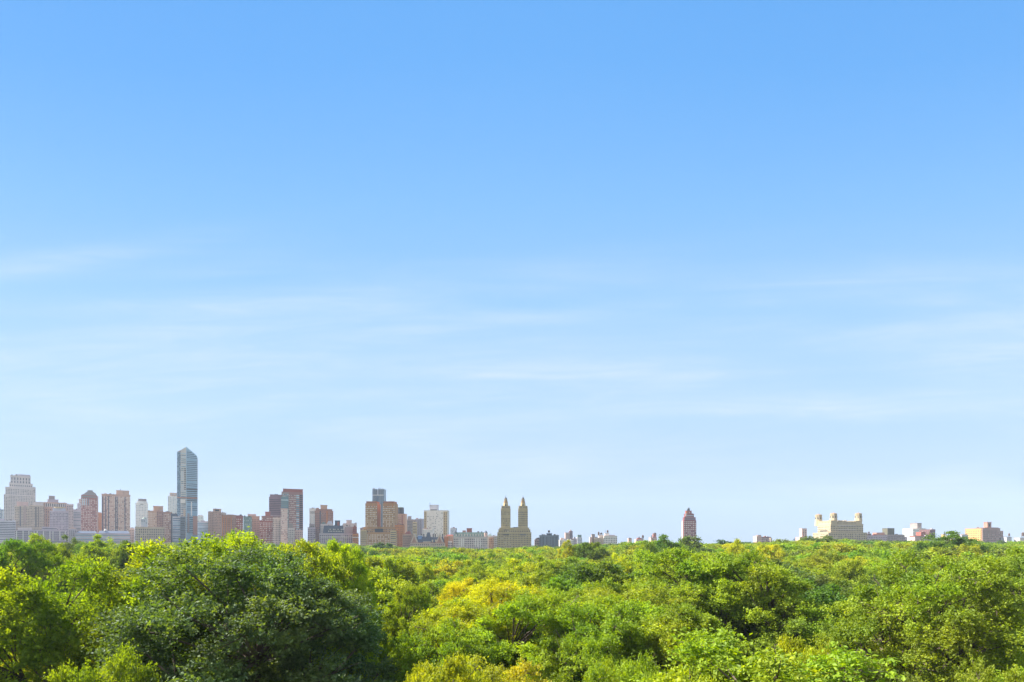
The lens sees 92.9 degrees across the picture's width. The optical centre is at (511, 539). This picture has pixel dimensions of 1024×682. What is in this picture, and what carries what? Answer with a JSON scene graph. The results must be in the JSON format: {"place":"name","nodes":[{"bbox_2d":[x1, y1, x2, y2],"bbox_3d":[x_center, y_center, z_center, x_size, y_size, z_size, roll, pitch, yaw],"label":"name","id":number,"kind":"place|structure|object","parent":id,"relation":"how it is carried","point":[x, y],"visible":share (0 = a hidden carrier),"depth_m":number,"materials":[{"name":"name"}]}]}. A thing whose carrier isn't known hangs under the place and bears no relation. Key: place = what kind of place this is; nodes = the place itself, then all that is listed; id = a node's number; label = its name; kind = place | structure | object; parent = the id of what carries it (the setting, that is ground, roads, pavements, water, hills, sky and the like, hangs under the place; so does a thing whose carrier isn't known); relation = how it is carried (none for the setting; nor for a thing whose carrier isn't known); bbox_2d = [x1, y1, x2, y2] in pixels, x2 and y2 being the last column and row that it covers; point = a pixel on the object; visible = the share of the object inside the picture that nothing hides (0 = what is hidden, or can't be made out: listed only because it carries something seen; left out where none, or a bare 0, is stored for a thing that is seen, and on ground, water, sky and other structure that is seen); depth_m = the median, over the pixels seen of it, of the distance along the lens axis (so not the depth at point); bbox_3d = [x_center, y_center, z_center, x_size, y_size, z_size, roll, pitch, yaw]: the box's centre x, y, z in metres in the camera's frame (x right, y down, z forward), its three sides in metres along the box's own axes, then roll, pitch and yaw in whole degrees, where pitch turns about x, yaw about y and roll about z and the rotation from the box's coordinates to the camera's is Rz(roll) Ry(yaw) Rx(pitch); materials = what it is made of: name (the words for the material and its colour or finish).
{"place":"outdoors","nodes":[
{"label":"outdoors","id":0,"kind":"place"},
{"bbox_2d":[0,0,1023,544],"label":"sky","id":1,"kind":"structure","parent":0,"point":[622,268],"materials":[{"name":"blue"}]},
{"bbox_3d":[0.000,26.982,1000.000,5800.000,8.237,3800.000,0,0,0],"label":"ground","id":2,"kind":"structure","parent":0,"visible":0},
{"bbox_2d":[0,519,15,542],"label":"apartment block","id":3,"kind":"structure","parent":2,"relation":"on","point":[7,529],"depth_m":951.24,"materials":[{"name":"concrete"}]},
{"bbox_2d":[4,474,35,520],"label":"stepped tower","id":4,"kind":"structure","parent":2,"relation":"on","point":[20,488],"depth_m":1149.38,"materials":[{"name":"concrete"}]},
{"bbox_2d":[15,501,43,529],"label":"twin bay block","id":5,"kind":"structure","parent":2,"relation":"on","point":[29,516],"depth_m":981.35,"materials":[{"name":"concrete"}]},
{"bbox_2d":[0,537,70,599],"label":"tree","id":6,"kind":"object","parent":2,"relation":"on","point":[35,563],"visible":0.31,"depth_m":89.51,"materials":[{"name":"green plant"}]},
{"bbox_2d":[15,527,66,544],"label":"white piered building","id":7,"kind":"structure","parent":2,"relation":"on","point":[53,534],"depth_m":885.04,"materials":[{"name":"grey concrete"}]},
{"bbox_2d":[29,539,79,584],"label":"tree","id":8,"kind":"object","parent":2,"relation":"on","point":[61,547],"visible":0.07,"depth_m":120.21,"materials":[{"name":"green plant"}]},
{"bbox_2d":[44,496,73,527],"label":"colonnade block","id":9,"kind":"structure","parent":2,"relation":"on","point":[50,504],"depth_m":1018.10,"materials":[{"name":"beige concrete"}]},
{"bbox_2d":[50,507,68,541],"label":"terraced block","id":10,"kind":"structure","parent":2,"relation":"on","point":[59,518],"depth_m":931.55,"materials":[{"name":"concrete"}]},
{"bbox_2d":[73,499,80,532],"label":"glass block","id":11,"kind":"structure","parent":2,"relation":"on","point":[77,518],"depth_m":1062.99,"materials":[{"name":"glass"}]},
{"bbox_2d":[0,549,158,681],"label":"tree","id":12,"kind":"object","parent":2,"relation":"on","point":[50,642],"visible":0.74,"depth_m":40.30,"materials":[{"name":"green plant"}]},
{"bbox_2d":[81,490,97,532],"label":"gabled tower","id":13,"kind":"structure","parent":2,"relation":"on","point":[89,510],"depth_m":999.90,"materials":[{"name":"brown brick"}]},
{"bbox_2d":[74,533,122,575],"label":"tree","id":14,"kind":"object","parent":2,"relation":"on","point":[101,553],"visible":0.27,"depth_m":165.24,"materials":[{"name":"green plant"}]},
{"bbox_2d":[69,527,129,543],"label":"domed hall","id":15,"kind":"structure","parent":2,"relation":"on","point":[105,534],"depth_m":857.00,"materials":[{"name":"grey stone"}]},
{"bbox_2d":[41,638,160,681],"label":"tree","id":16,"kind":"object","parent":2,"relation":"on","point":[121,661],"visible":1,"depth_m":28.93,"materials":[{"name":"green plant"}]},
{"bbox_2d":[101,489,130,532],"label":"slab tower","id":17,"kind":"structure","parent":2,"relation":"on","point":[116,512],"depth_m":1080.25,"materials":[{"name":"concrete"}]},
{"bbox_2d":[108,540,144,574],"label":"tree","id":18,"kind":"object","parent":2,"relation":"on","point":[119,554],"visible":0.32,"depth_m":148.39,"materials":[{"name":"green plant"}]},
{"bbox_2d":[135,499,147,526],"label":"white tower","id":19,"kind":"structure","parent":2,"relation":"on","point":[141,508],"depth_m":999.68,"materials":[{"name":"concrete"}]},
{"bbox_2d":[135,517,164,543],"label":"pale stone building","id":20,"kind":"structure","parent":2,"relation":"on","point":[144,532],"depth_m":849.75,"materials":[{"name":"grey stone"}]},
{"bbox_2d":[148,506,171,542],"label":"brick block","id":21,"kind":"structure","parent":2,"relation":"on","point":[158,516],"depth_m":937.26,"materials":[{"name":"brick"}]},
{"bbox_2d":[171,513,184,543],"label":"office block","id":22,"kind":"structure","parent":2,"relation":"on","point":[177,527],"depth_m":895.25,"materials":[{"name":"glass"}]},
{"bbox_2d":[71,526,297,681],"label":"tree","id":23,"kind":"object","parent":2,"relation":"on","point":[233,540],"visible":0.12,"depth_m":44.64,"materials":[{"name":"green plant"}]},
{"bbox_2d":[177,447,197,543],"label":"glass tower","id":24,"kind":"structure","parent":2,"relation":"on","point":[187,483],"depth_m":940.10,"materials":[{"name":"glass"}]},
{"bbox_2d":[208,508,225,542],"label":"brick block","id":25,"kind":"structure","parent":2,"relation":"on","point":[215,520],"depth_m":996.86,"materials":[{"name":"brick"}]},
{"bbox_2d":[222,514,242,544],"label":"brick apartment building","id":26,"kind":"structure","parent":2,"relation":"on","point":[230,522],"depth_m":869.14,"materials":[{"name":"brick"}]},
{"bbox_2d":[73,539,406,681],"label":"tree","id":27,"kind":"object","parent":2,"relation":"on","point":[334,621],"visible":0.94,"depth_m":37.71,"materials":[{"name":"green plant"}]},
{"bbox_2d":[260,512,272,544],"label":"stepped brick building","id":28,"kind":"structure","parent":2,"relation":"on","point":[266,528],"depth_m":900.18,"materials":[{"name":"brick"}]},
{"bbox_2d":[269,494,281,517],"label":"banded tower","id":29,"kind":"structure","parent":2,"relation":"on","point":[274,505],"depth_m":959.64,"materials":[{"name":"concrete"}]},
{"bbox_2d":[273,517,280,544],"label":"apartment block","id":30,"kind":"structure","parent":2,"relation":"on","point":[276,530],"depth_m":890.00,"materials":[{"name":"beige concrete"}]},
{"bbox_2d":[281,489,302,544],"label":"red topped tower","id":31,"kind":"structure","parent":2,"relation":"on","point":[291,506],"depth_m":879.42,"materials":[{"name":"concrete"}]},
{"bbox_2d":[210,538,380,681],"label":"tree","id":32,"kind":"object","parent":2,"relation":"on","point":[322,562],"visible":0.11,"depth_m":53.36,"materials":[{"name":"green plant"}]},
{"bbox_2d":[288,523,302,544],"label":"ornate turret building","id":33,"kind":"structure","parent":2,"relation":"on","point":[291,533],"depth_m":851.09,"materials":[{"name":"brick"}]},
{"bbox_2d":[315,505,332,542],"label":"art deco tower","id":34,"kind":"structure","parent":2,"relation":"on","point":[323,514],"depth_m":898.40,"materials":[{"name":"brown brick"}]},
{"bbox_2d":[319,520,357,543],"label":"mansard block","id":35,"kind":"structure","parent":2,"relation":"on","point":[337,532],"depth_m":850.86,"materials":[{"name":"grey stone"}]},
{"bbox_2d":[321,536,389,680],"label":"tree","id":36,"kind":"object","parent":2,"relation":"on","point":[352,558],"visible":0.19,"depth_m":60.69,"materials":[{"name":"green plant"}]},
{"bbox_2d":[360,501,397,546],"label":"twin tower building","id":37,"kind":"structure","parent":2,"relation":"on","point":[372,532],"depth_m":852.93,"materials":[{"name":"concrete"}]},
{"bbox_2d":[372,488,385,526],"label":"blue glass tower","id":38,"kind":"structure","parent":2,"relation":"on","point":[379,495],"depth_m":1150.00,"materials":[{"name":"glass"}]},
{"bbox_2d":[363,555,419,587],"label":"tree","id":39,"kind":"object","parent":2,"relation":"on","point":[390,565],"visible":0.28,"depth_m":106.44,"materials":[{"name":"green plant"}]},
{"bbox_2d":[348,570,436,660],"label":"tree","id":40,"kind":"object","parent":2,"relation":"on","point":[386,593],"visible":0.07,"depth_m":77.36,"materials":[{"name":"green plant"}]},
{"bbox_2d":[395,524,412,547],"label":"stepped brick building","id":41,"kind":"structure","parent":2,"relation":"on","point":[404,539],"depth_m":852.00,"materials":[{"name":"brick"}]},
{"bbox_2d":[377,581,435,664],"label":"tree","id":42,"kind":"object","parent":2,"relation":"on","point":[410,597],"visible":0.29,"depth_m":68.37,"materials":[{"name":"green plant"}]},
{"bbox_2d":[407,516,423,536],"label":"grey apartment tower","id":43,"kind":"structure","parent":2,"relation":"on","point":[415,526],"depth_m":1078.03,"materials":[{"name":"concrete"}]},
{"bbox_2d":[417,563,436,586],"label":"tree","id":44,"kind":"object","parent":2,"relation":"on","point":[425,570],"visible":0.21,"depth_m":138.93,"materials":[{"name":"green plant"}]},
{"bbox_2d":[410,532,444,546],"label":"gabled mansion","id":45,"kind":"structure","parent":2,"relation":"on","point":[421,540],"depth_m":840.35,"materials":[{"name":"brown stone"}]},
{"bbox_2d":[422,581,443,661],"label":"tree","id":46,"kind":"object","parent":2,"relation":"on","point":[436,589],"visible":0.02,"depth_m":98.33,"materials":[{"name":"green plant"}]},
{"bbox_2d":[424,505,449,537],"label":"tall apartment block","id":47,"kind":"structure","parent":2,"relation":"on","point":[436,519],"depth_m":950.00,"materials":[{"name":"concrete"}]},
{"bbox_2d":[396,648,482,681],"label":"tree","id":48,"kind":"object","parent":2,"relation":"on","point":[457,670],"visible":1,"depth_m":29.96,"materials":[{"name":"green plant"}]},
{"bbox_2d":[386,617,500,681],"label":"tree","id":49,"kind":"object","parent":2,"relation":"on","point":[443,630],"visible":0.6,"depth_m":44.76,"materials":[{"name":"green plant"}]},
{"bbox_2d":[432,560,462,576],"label":"tree","id":50,"kind":"object","parent":2,"relation":"on","point":[446,568],"visible":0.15,"depth_m":174.62,"materials":[{"name":"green plant"}]},
{"bbox_2d":[376,597,529,680],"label":"tree","id":51,"kind":"object","parent":2,"relation":"on","point":[456,606],"visible":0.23,"depth_m":56.61,"materials":[{"name":"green plant"}]},
{"bbox_2d":[435,576,477,661],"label":"tree","id":52,"kind":"object","parent":2,"relation":"on","point":[453,589],"visible":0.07,"depth_m":80.29,"materials":[{"name":"yellow plant"}]},
{"bbox_2d":[453,528,487,548],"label":"long mansard building","id":53,"kind":"structure","parent":2,"relation":"on","point":[469,538],"depth_m":845.00,"materials":[{"name":"stone"}]},
{"bbox_2d":[452,559,488,580],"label":"tree","id":54,"kind":"object","parent":2,"relation":"on","point":[475,568],"visible":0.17,"depth_m":134.22,"materials":[{"name":"green plant"}]},
{"bbox_2d":[437,577,547,663],"bbox_3d":[-2.605,17.832,66.289,18.579,25.739,18.573,0,0,23],"label":"tree","id":55,"kind":"object","parent":2,"relation":"on","point":[497,590],"visible":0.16,"depth_m":64.00,"materials":[{"name":"yellow plant"}]},
{"bbox_2d":[452,652,551,681],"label":"tree","id":56,"kind":"object","parent":2,"relation":"on","point":[493,674],"visible":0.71,"depth_m":39.91,"materials":[{"name":"green plant"}]},
{"bbox_2d":[482,570,535,599],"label":"tree","id":57,"kind":"object","parent":2,"relation":"on","point":[512,576],"visible":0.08,"depth_m":103.80,"materials":[{"name":"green plant"}]},
{"bbox_2d":[0,538,1023,569],"bbox_3d":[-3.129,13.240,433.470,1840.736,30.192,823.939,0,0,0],"label":"woods","id":58,"kind":"object","parent":2,"relation":"on","point":[436,557],"visible":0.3,"depth_m":259.45,"materials":[{"name":"green plant"}]},
{"bbox_2d":[497,497,531,548],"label":"spired twin tower building","id":59,"kind":"structure","parent":2,"relation":"on","point":[508,536],"depth_m":851.41,"materials":[{"name":"beige stone"}]},
{"bbox_2d":[490,557,546,577],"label":"tree","id":60,"kind":"object","parent":2,"relation":"on","point":[528,566],"visible":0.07,"depth_m":123.23,"materials":[{"name":"green plant"}]},
{"bbox_2d":[452,588,586,681],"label":"tree","id":61,"kind":"object","parent":2,"relation":"on","point":[544,609],"visible":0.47,"depth_m":51.06,"materials":[{"name":"green plant"}]},
{"bbox_2d":[512,569,562,596],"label":"tree","id":62,"kind":"object","parent":2,"relation":"on","point":[527,581],"visible":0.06,"depth_m":91.16,"materials":[{"name":"green plant"}]},
{"bbox_2d":[514,555,562,574],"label":"tree","id":63,"kind":"object","parent":2,"relation":"on","point":[546,563],"visible":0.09,"depth_m":131.09,"materials":[{"name":"green plant"}]},
{"bbox_2d":[505,585,587,654],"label":"tree","id":64,"kind":"object","parent":2,"relation":"on","point":[575,592],"visible":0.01,"depth_m":71.19,"materials":[{"name":"green plant"}]},
{"bbox_2d":[539,530,558,546],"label":"blue grey block","id":65,"kind":"structure","parent":2,"relation":"on","point":[549,539],"depth_m":850.00,"materials":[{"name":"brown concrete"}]},
{"bbox_2d":[541,576,587,601],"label":"tree","id":66,"kind":"object","parent":2,"relation":"on","point":[565,586],"visible":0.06,"depth_m":83.17,"materials":[{"name":"green plant"}]},
{"bbox_2d":[554,540,578,558],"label":"tree","id":67,"kind":"object","parent":2,"relation":"on","point":[568,551],"visible":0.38,"depth_m":236.56,"materials":[{"name":"green plant"}]},
{"bbox_2d":[506,598,653,681],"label":"tree","id":68,"kind":"object","parent":2,"relation":"on","point":[566,645],"visible":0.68,"depth_m":46.22,"materials":[{"name":"green plant"}]},
{"bbox_2d":[574,542,606,561],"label":"tree","id":69,"kind":"object","parent":2,"relation":"on","point":[584,550],"visible":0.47,"depth_m":230.69,"materials":[{"name":"green plant"}]},
{"bbox_2d":[558,560,637,593],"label":"tree","id":70,"kind":"object","parent":2,"relation":"on","point":[594,573],"visible":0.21,"depth_m":95.61,"materials":[{"name":"green plant"}]},
{"bbox_2d":[578,575,619,597],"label":"tree","id":71,"kind":"object","parent":2,"relation":"on","point":[609,581],"visible":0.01,"depth_m":77.55,"materials":[{"name":"green plant"}]},
{"bbox_2d":[589,530,616,544],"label":"white apartment building","id":72,"kind":"structure","parent":2,"relation":"on","point":[606,538],"depth_m":852.00,"materials":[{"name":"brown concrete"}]},
{"bbox_2d":[518,594,709,681],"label":"tree","id":73,"kind":"object","parent":2,"relation":"on","point":[638,635],"visible":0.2,"depth_m":49.19,"materials":[{"name":"green plant"}]},
{"bbox_2d":[581,648,659,681],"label":"tree","id":74,"kind":"object","parent":2,"relation":"on","point":[604,673],"visible":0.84,"depth_m":30.80,"materials":[{"name":"green plant"}]},
{"bbox_2d":[570,582,708,666],"bbox_3d":[17.664,17.990,64.937,23.684,25.306,22.027,0,0,-12],"label":"tree","id":75,"kind":"object","parent":2,"relation":"on","point":[630,594],"visible":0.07,"depth_m":61.42,"materials":[{"name":"green plant"}]},
{"bbox_2d":[631,540,657,566],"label":"tree","id":76,"kind":"object","parent":2,"relation":"on","point":[647,546],"visible":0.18,"depth_m":202.77,"materials":[{"name":"green plant"}]},
{"bbox_2d":[604,600,732,678],"bbox_3d":[15.739,18.371,49.568,15.532,24.489,14.014,0,0,-20],"label":"tree","id":77,"kind":"object","parent":2,"relation":"on","point":[704,621],"visible":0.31,"depth_m":47.79,"materials":[{"name":"green plant"}]},
{"bbox_2d":[647,534,696,562],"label":"tree","id":78,"kind":"object","parent":2,"relation":"on","point":[662,543],"visible":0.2,"depth_m":219.33,"materials":[{"name":"green plant"}]},
{"bbox_2d":[627,665,736,681],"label":"tree","id":79,"kind":"object","parent":2,"relation":"on","point":[673,677],"visible":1,"depth_m":24.23,"materials":[{"name":"green plant"}]},
{"bbox_2d":[682,508,695,540],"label":"lone stepped tower","id":80,"kind":"structure","parent":2,"relation":"on","point":[689,524],"depth_m":1000.00,"materials":[{"name":"brick"}]},
{"bbox_2d":[678,535,704,552],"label":"tree","id":81,"kind":"object","parent":2,"relation":"on","point":[685,540],"visible":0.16,"depth_m":265.69,"materials":[{"name":"green plant"}]},
{"bbox_2d":[614,546,785,653],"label":"tree","id":82,"kind":"object","parent":2,"relation":"on","point":[683,584],"visible":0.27,"depth_m":70.50,"materials":[{"name":"green plant"}]},
{"bbox_2d":[694,650,780,681],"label":"tree","id":83,"kind":"object","parent":2,"relation":"on","point":[738,663],"visible":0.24,"depth_m":32.53,"materials":[{"name":"green plant"}]},
{"bbox_2d":[620,624,907,681],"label":"tree","id":84,"kind":"object","parent":2,"relation":"on","point":[694,648],"visible":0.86,"depth_m":27.90,"materials":[{"name":"green plant"}]},
{"bbox_2d":[755,544,785,564],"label":"tree","id":85,"kind":"object","parent":2,"relation":"on","point":[780,553],"visible":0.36,"depth_m":187.79,"materials":[{"name":"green plant"}]},
{"bbox_2d":[688,548,854,656],"bbox_3d":[34.866,15.886,67.859,23.152,29.617,20.889,0,0,36],"label":"tree","id":86,"kind":"object","parent":2,"relation":"on","point":[800,615],"visible":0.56,"depth_m":63.82,"materials":[{"name":"green plant"}]},
{"bbox_2d":[742,556,827,588],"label":"tree","id":87,"kind":"object","parent":2,"relation":"on","point":[798,572],"visible":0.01,"depth_m":105.77,"materials":[{"name":"green plant"}]},
{"bbox_2d":[770,630,839,681],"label":"tree","id":88,"kind":"object","parent":2,"relation":"on","point":[797,645],"visible":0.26,"depth_m":32.22,"materials":[{"name":"green plant"}]},
{"bbox_2d":[777,590,837,619],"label":"tree","id":89,"kind":"object","parent":2,"relation":"on","point":[819,598],"visible":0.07,"depth_m":74.76,"materials":[{"name":"green plant"}]},
{"bbox_2d":[765,578,853,630],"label":"tree","id":90,"kind":"object","parent":2,"relation":"on","point":[831,590],"visible":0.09,"depth_m":79.09,"materials":[{"name":"green plant"}]},
{"bbox_2d":[798,554,832,569],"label":"tree","id":91,"kind":"object","parent":2,"relation":"on","point":[814,557],"visible":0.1,"depth_m":158.83,"materials":[{"name":"green plant"}]},
{"bbox_2d":[811,550,847,570],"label":"tree","id":92,"kind":"object","parent":2,"relation":"on","point":[833,554],"visible":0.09,"depth_m":165.37,"materials":[{"name":"green plant"}]},
{"bbox_2d":[802,563,859,587],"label":"tree","id":93,"kind":"object","parent":2,"relation":"on","point":[823,567],"visible":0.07,"depth_m":115.03,"materials":[{"name":"green plant"}]},
{"bbox_2d":[813,512,867,540],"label":"castle like apartment block","id":94,"kind":"structure","parent":2,"relation":"on","point":[834,527],"depth_m":850.00,"materials":[{"name":"stone"}]},
{"bbox_2d":[830,558,876,587],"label":"tree","id":95,"kind":"object","parent":2,"relation":"on","point":[850,571],"visible":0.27,"depth_m":119.64,"materials":[{"name":"green plant"}]},
{"bbox_2d":[822,656,921,681],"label":"tree","id":96,"kind":"object","parent":2,"relation":"on","point":[878,676],"visible":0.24,"depth_m":29.37,"materials":[{"name":"green plant"}]},
{"bbox_2d":[867,528,906,541],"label":"mauve building","id":97,"kind":"structure","parent":2,"relation":"on","point":[886,534],"depth_m":902.04,"materials":[{"name":"grey concrete"}]},
{"bbox_2d":[863,555,911,573],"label":"tree","id":98,"kind":"object","parent":2,"relation":"on","point":[874,562],"visible":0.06,"depth_m":146.81,"materials":[{"name":"green plant"}]},
{"bbox_2d":[804,547,1023,681],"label":"tree","id":99,"kind":"object","parent":2,"relation":"on","point":[988,634],"visible":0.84,"depth_m":47.47,"materials":[{"name":"green plant"}]},
{"bbox_2d":[903,523,924,540],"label":"white gridded tower","id":100,"kind":"structure","parent":2,"relation":"on","point":[913,529],"depth_m":1007.88,"materials":[{"name":"concrete"}]},
{"bbox_2d":[862,609,1021,681],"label":"tree","id":101,"kind":"object","parent":2,"relation":"on","point":[893,640],"visible":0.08,"depth_m":55.87,"materials":[{"name":"green plant"}]},
{"bbox_2d":[911,530,991,561],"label":"tree","id":102,"kind":"object","parent":2,"relation":"on","point":[957,540],"visible":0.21,"depth_m":200.85,"materials":[{"name":"green plant"}]},
{"bbox_2d":[941,546,1023,638],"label":"tree","id":103,"kind":"object","parent":2,"relation":"on","point":[1015,561],"visible":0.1,"depth_m":63.68,"materials":[{"name":"green plant"}]},
{"bbox_2d":[965,521,1002,542],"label":"orange sandstone block","id":104,"kind":"structure","parent":2,"relation":"on","point":[987,533],"depth_m":870.05,"materials":[{"name":"brown stone"}]},
{"bbox_2d":[954,652,1023,681],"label":"tree","id":105,"kind":"object","parent":2,"relation":"on","point":[981,674],"visible":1,"depth_m":30.08,"materials":[{"name":"green plant"}]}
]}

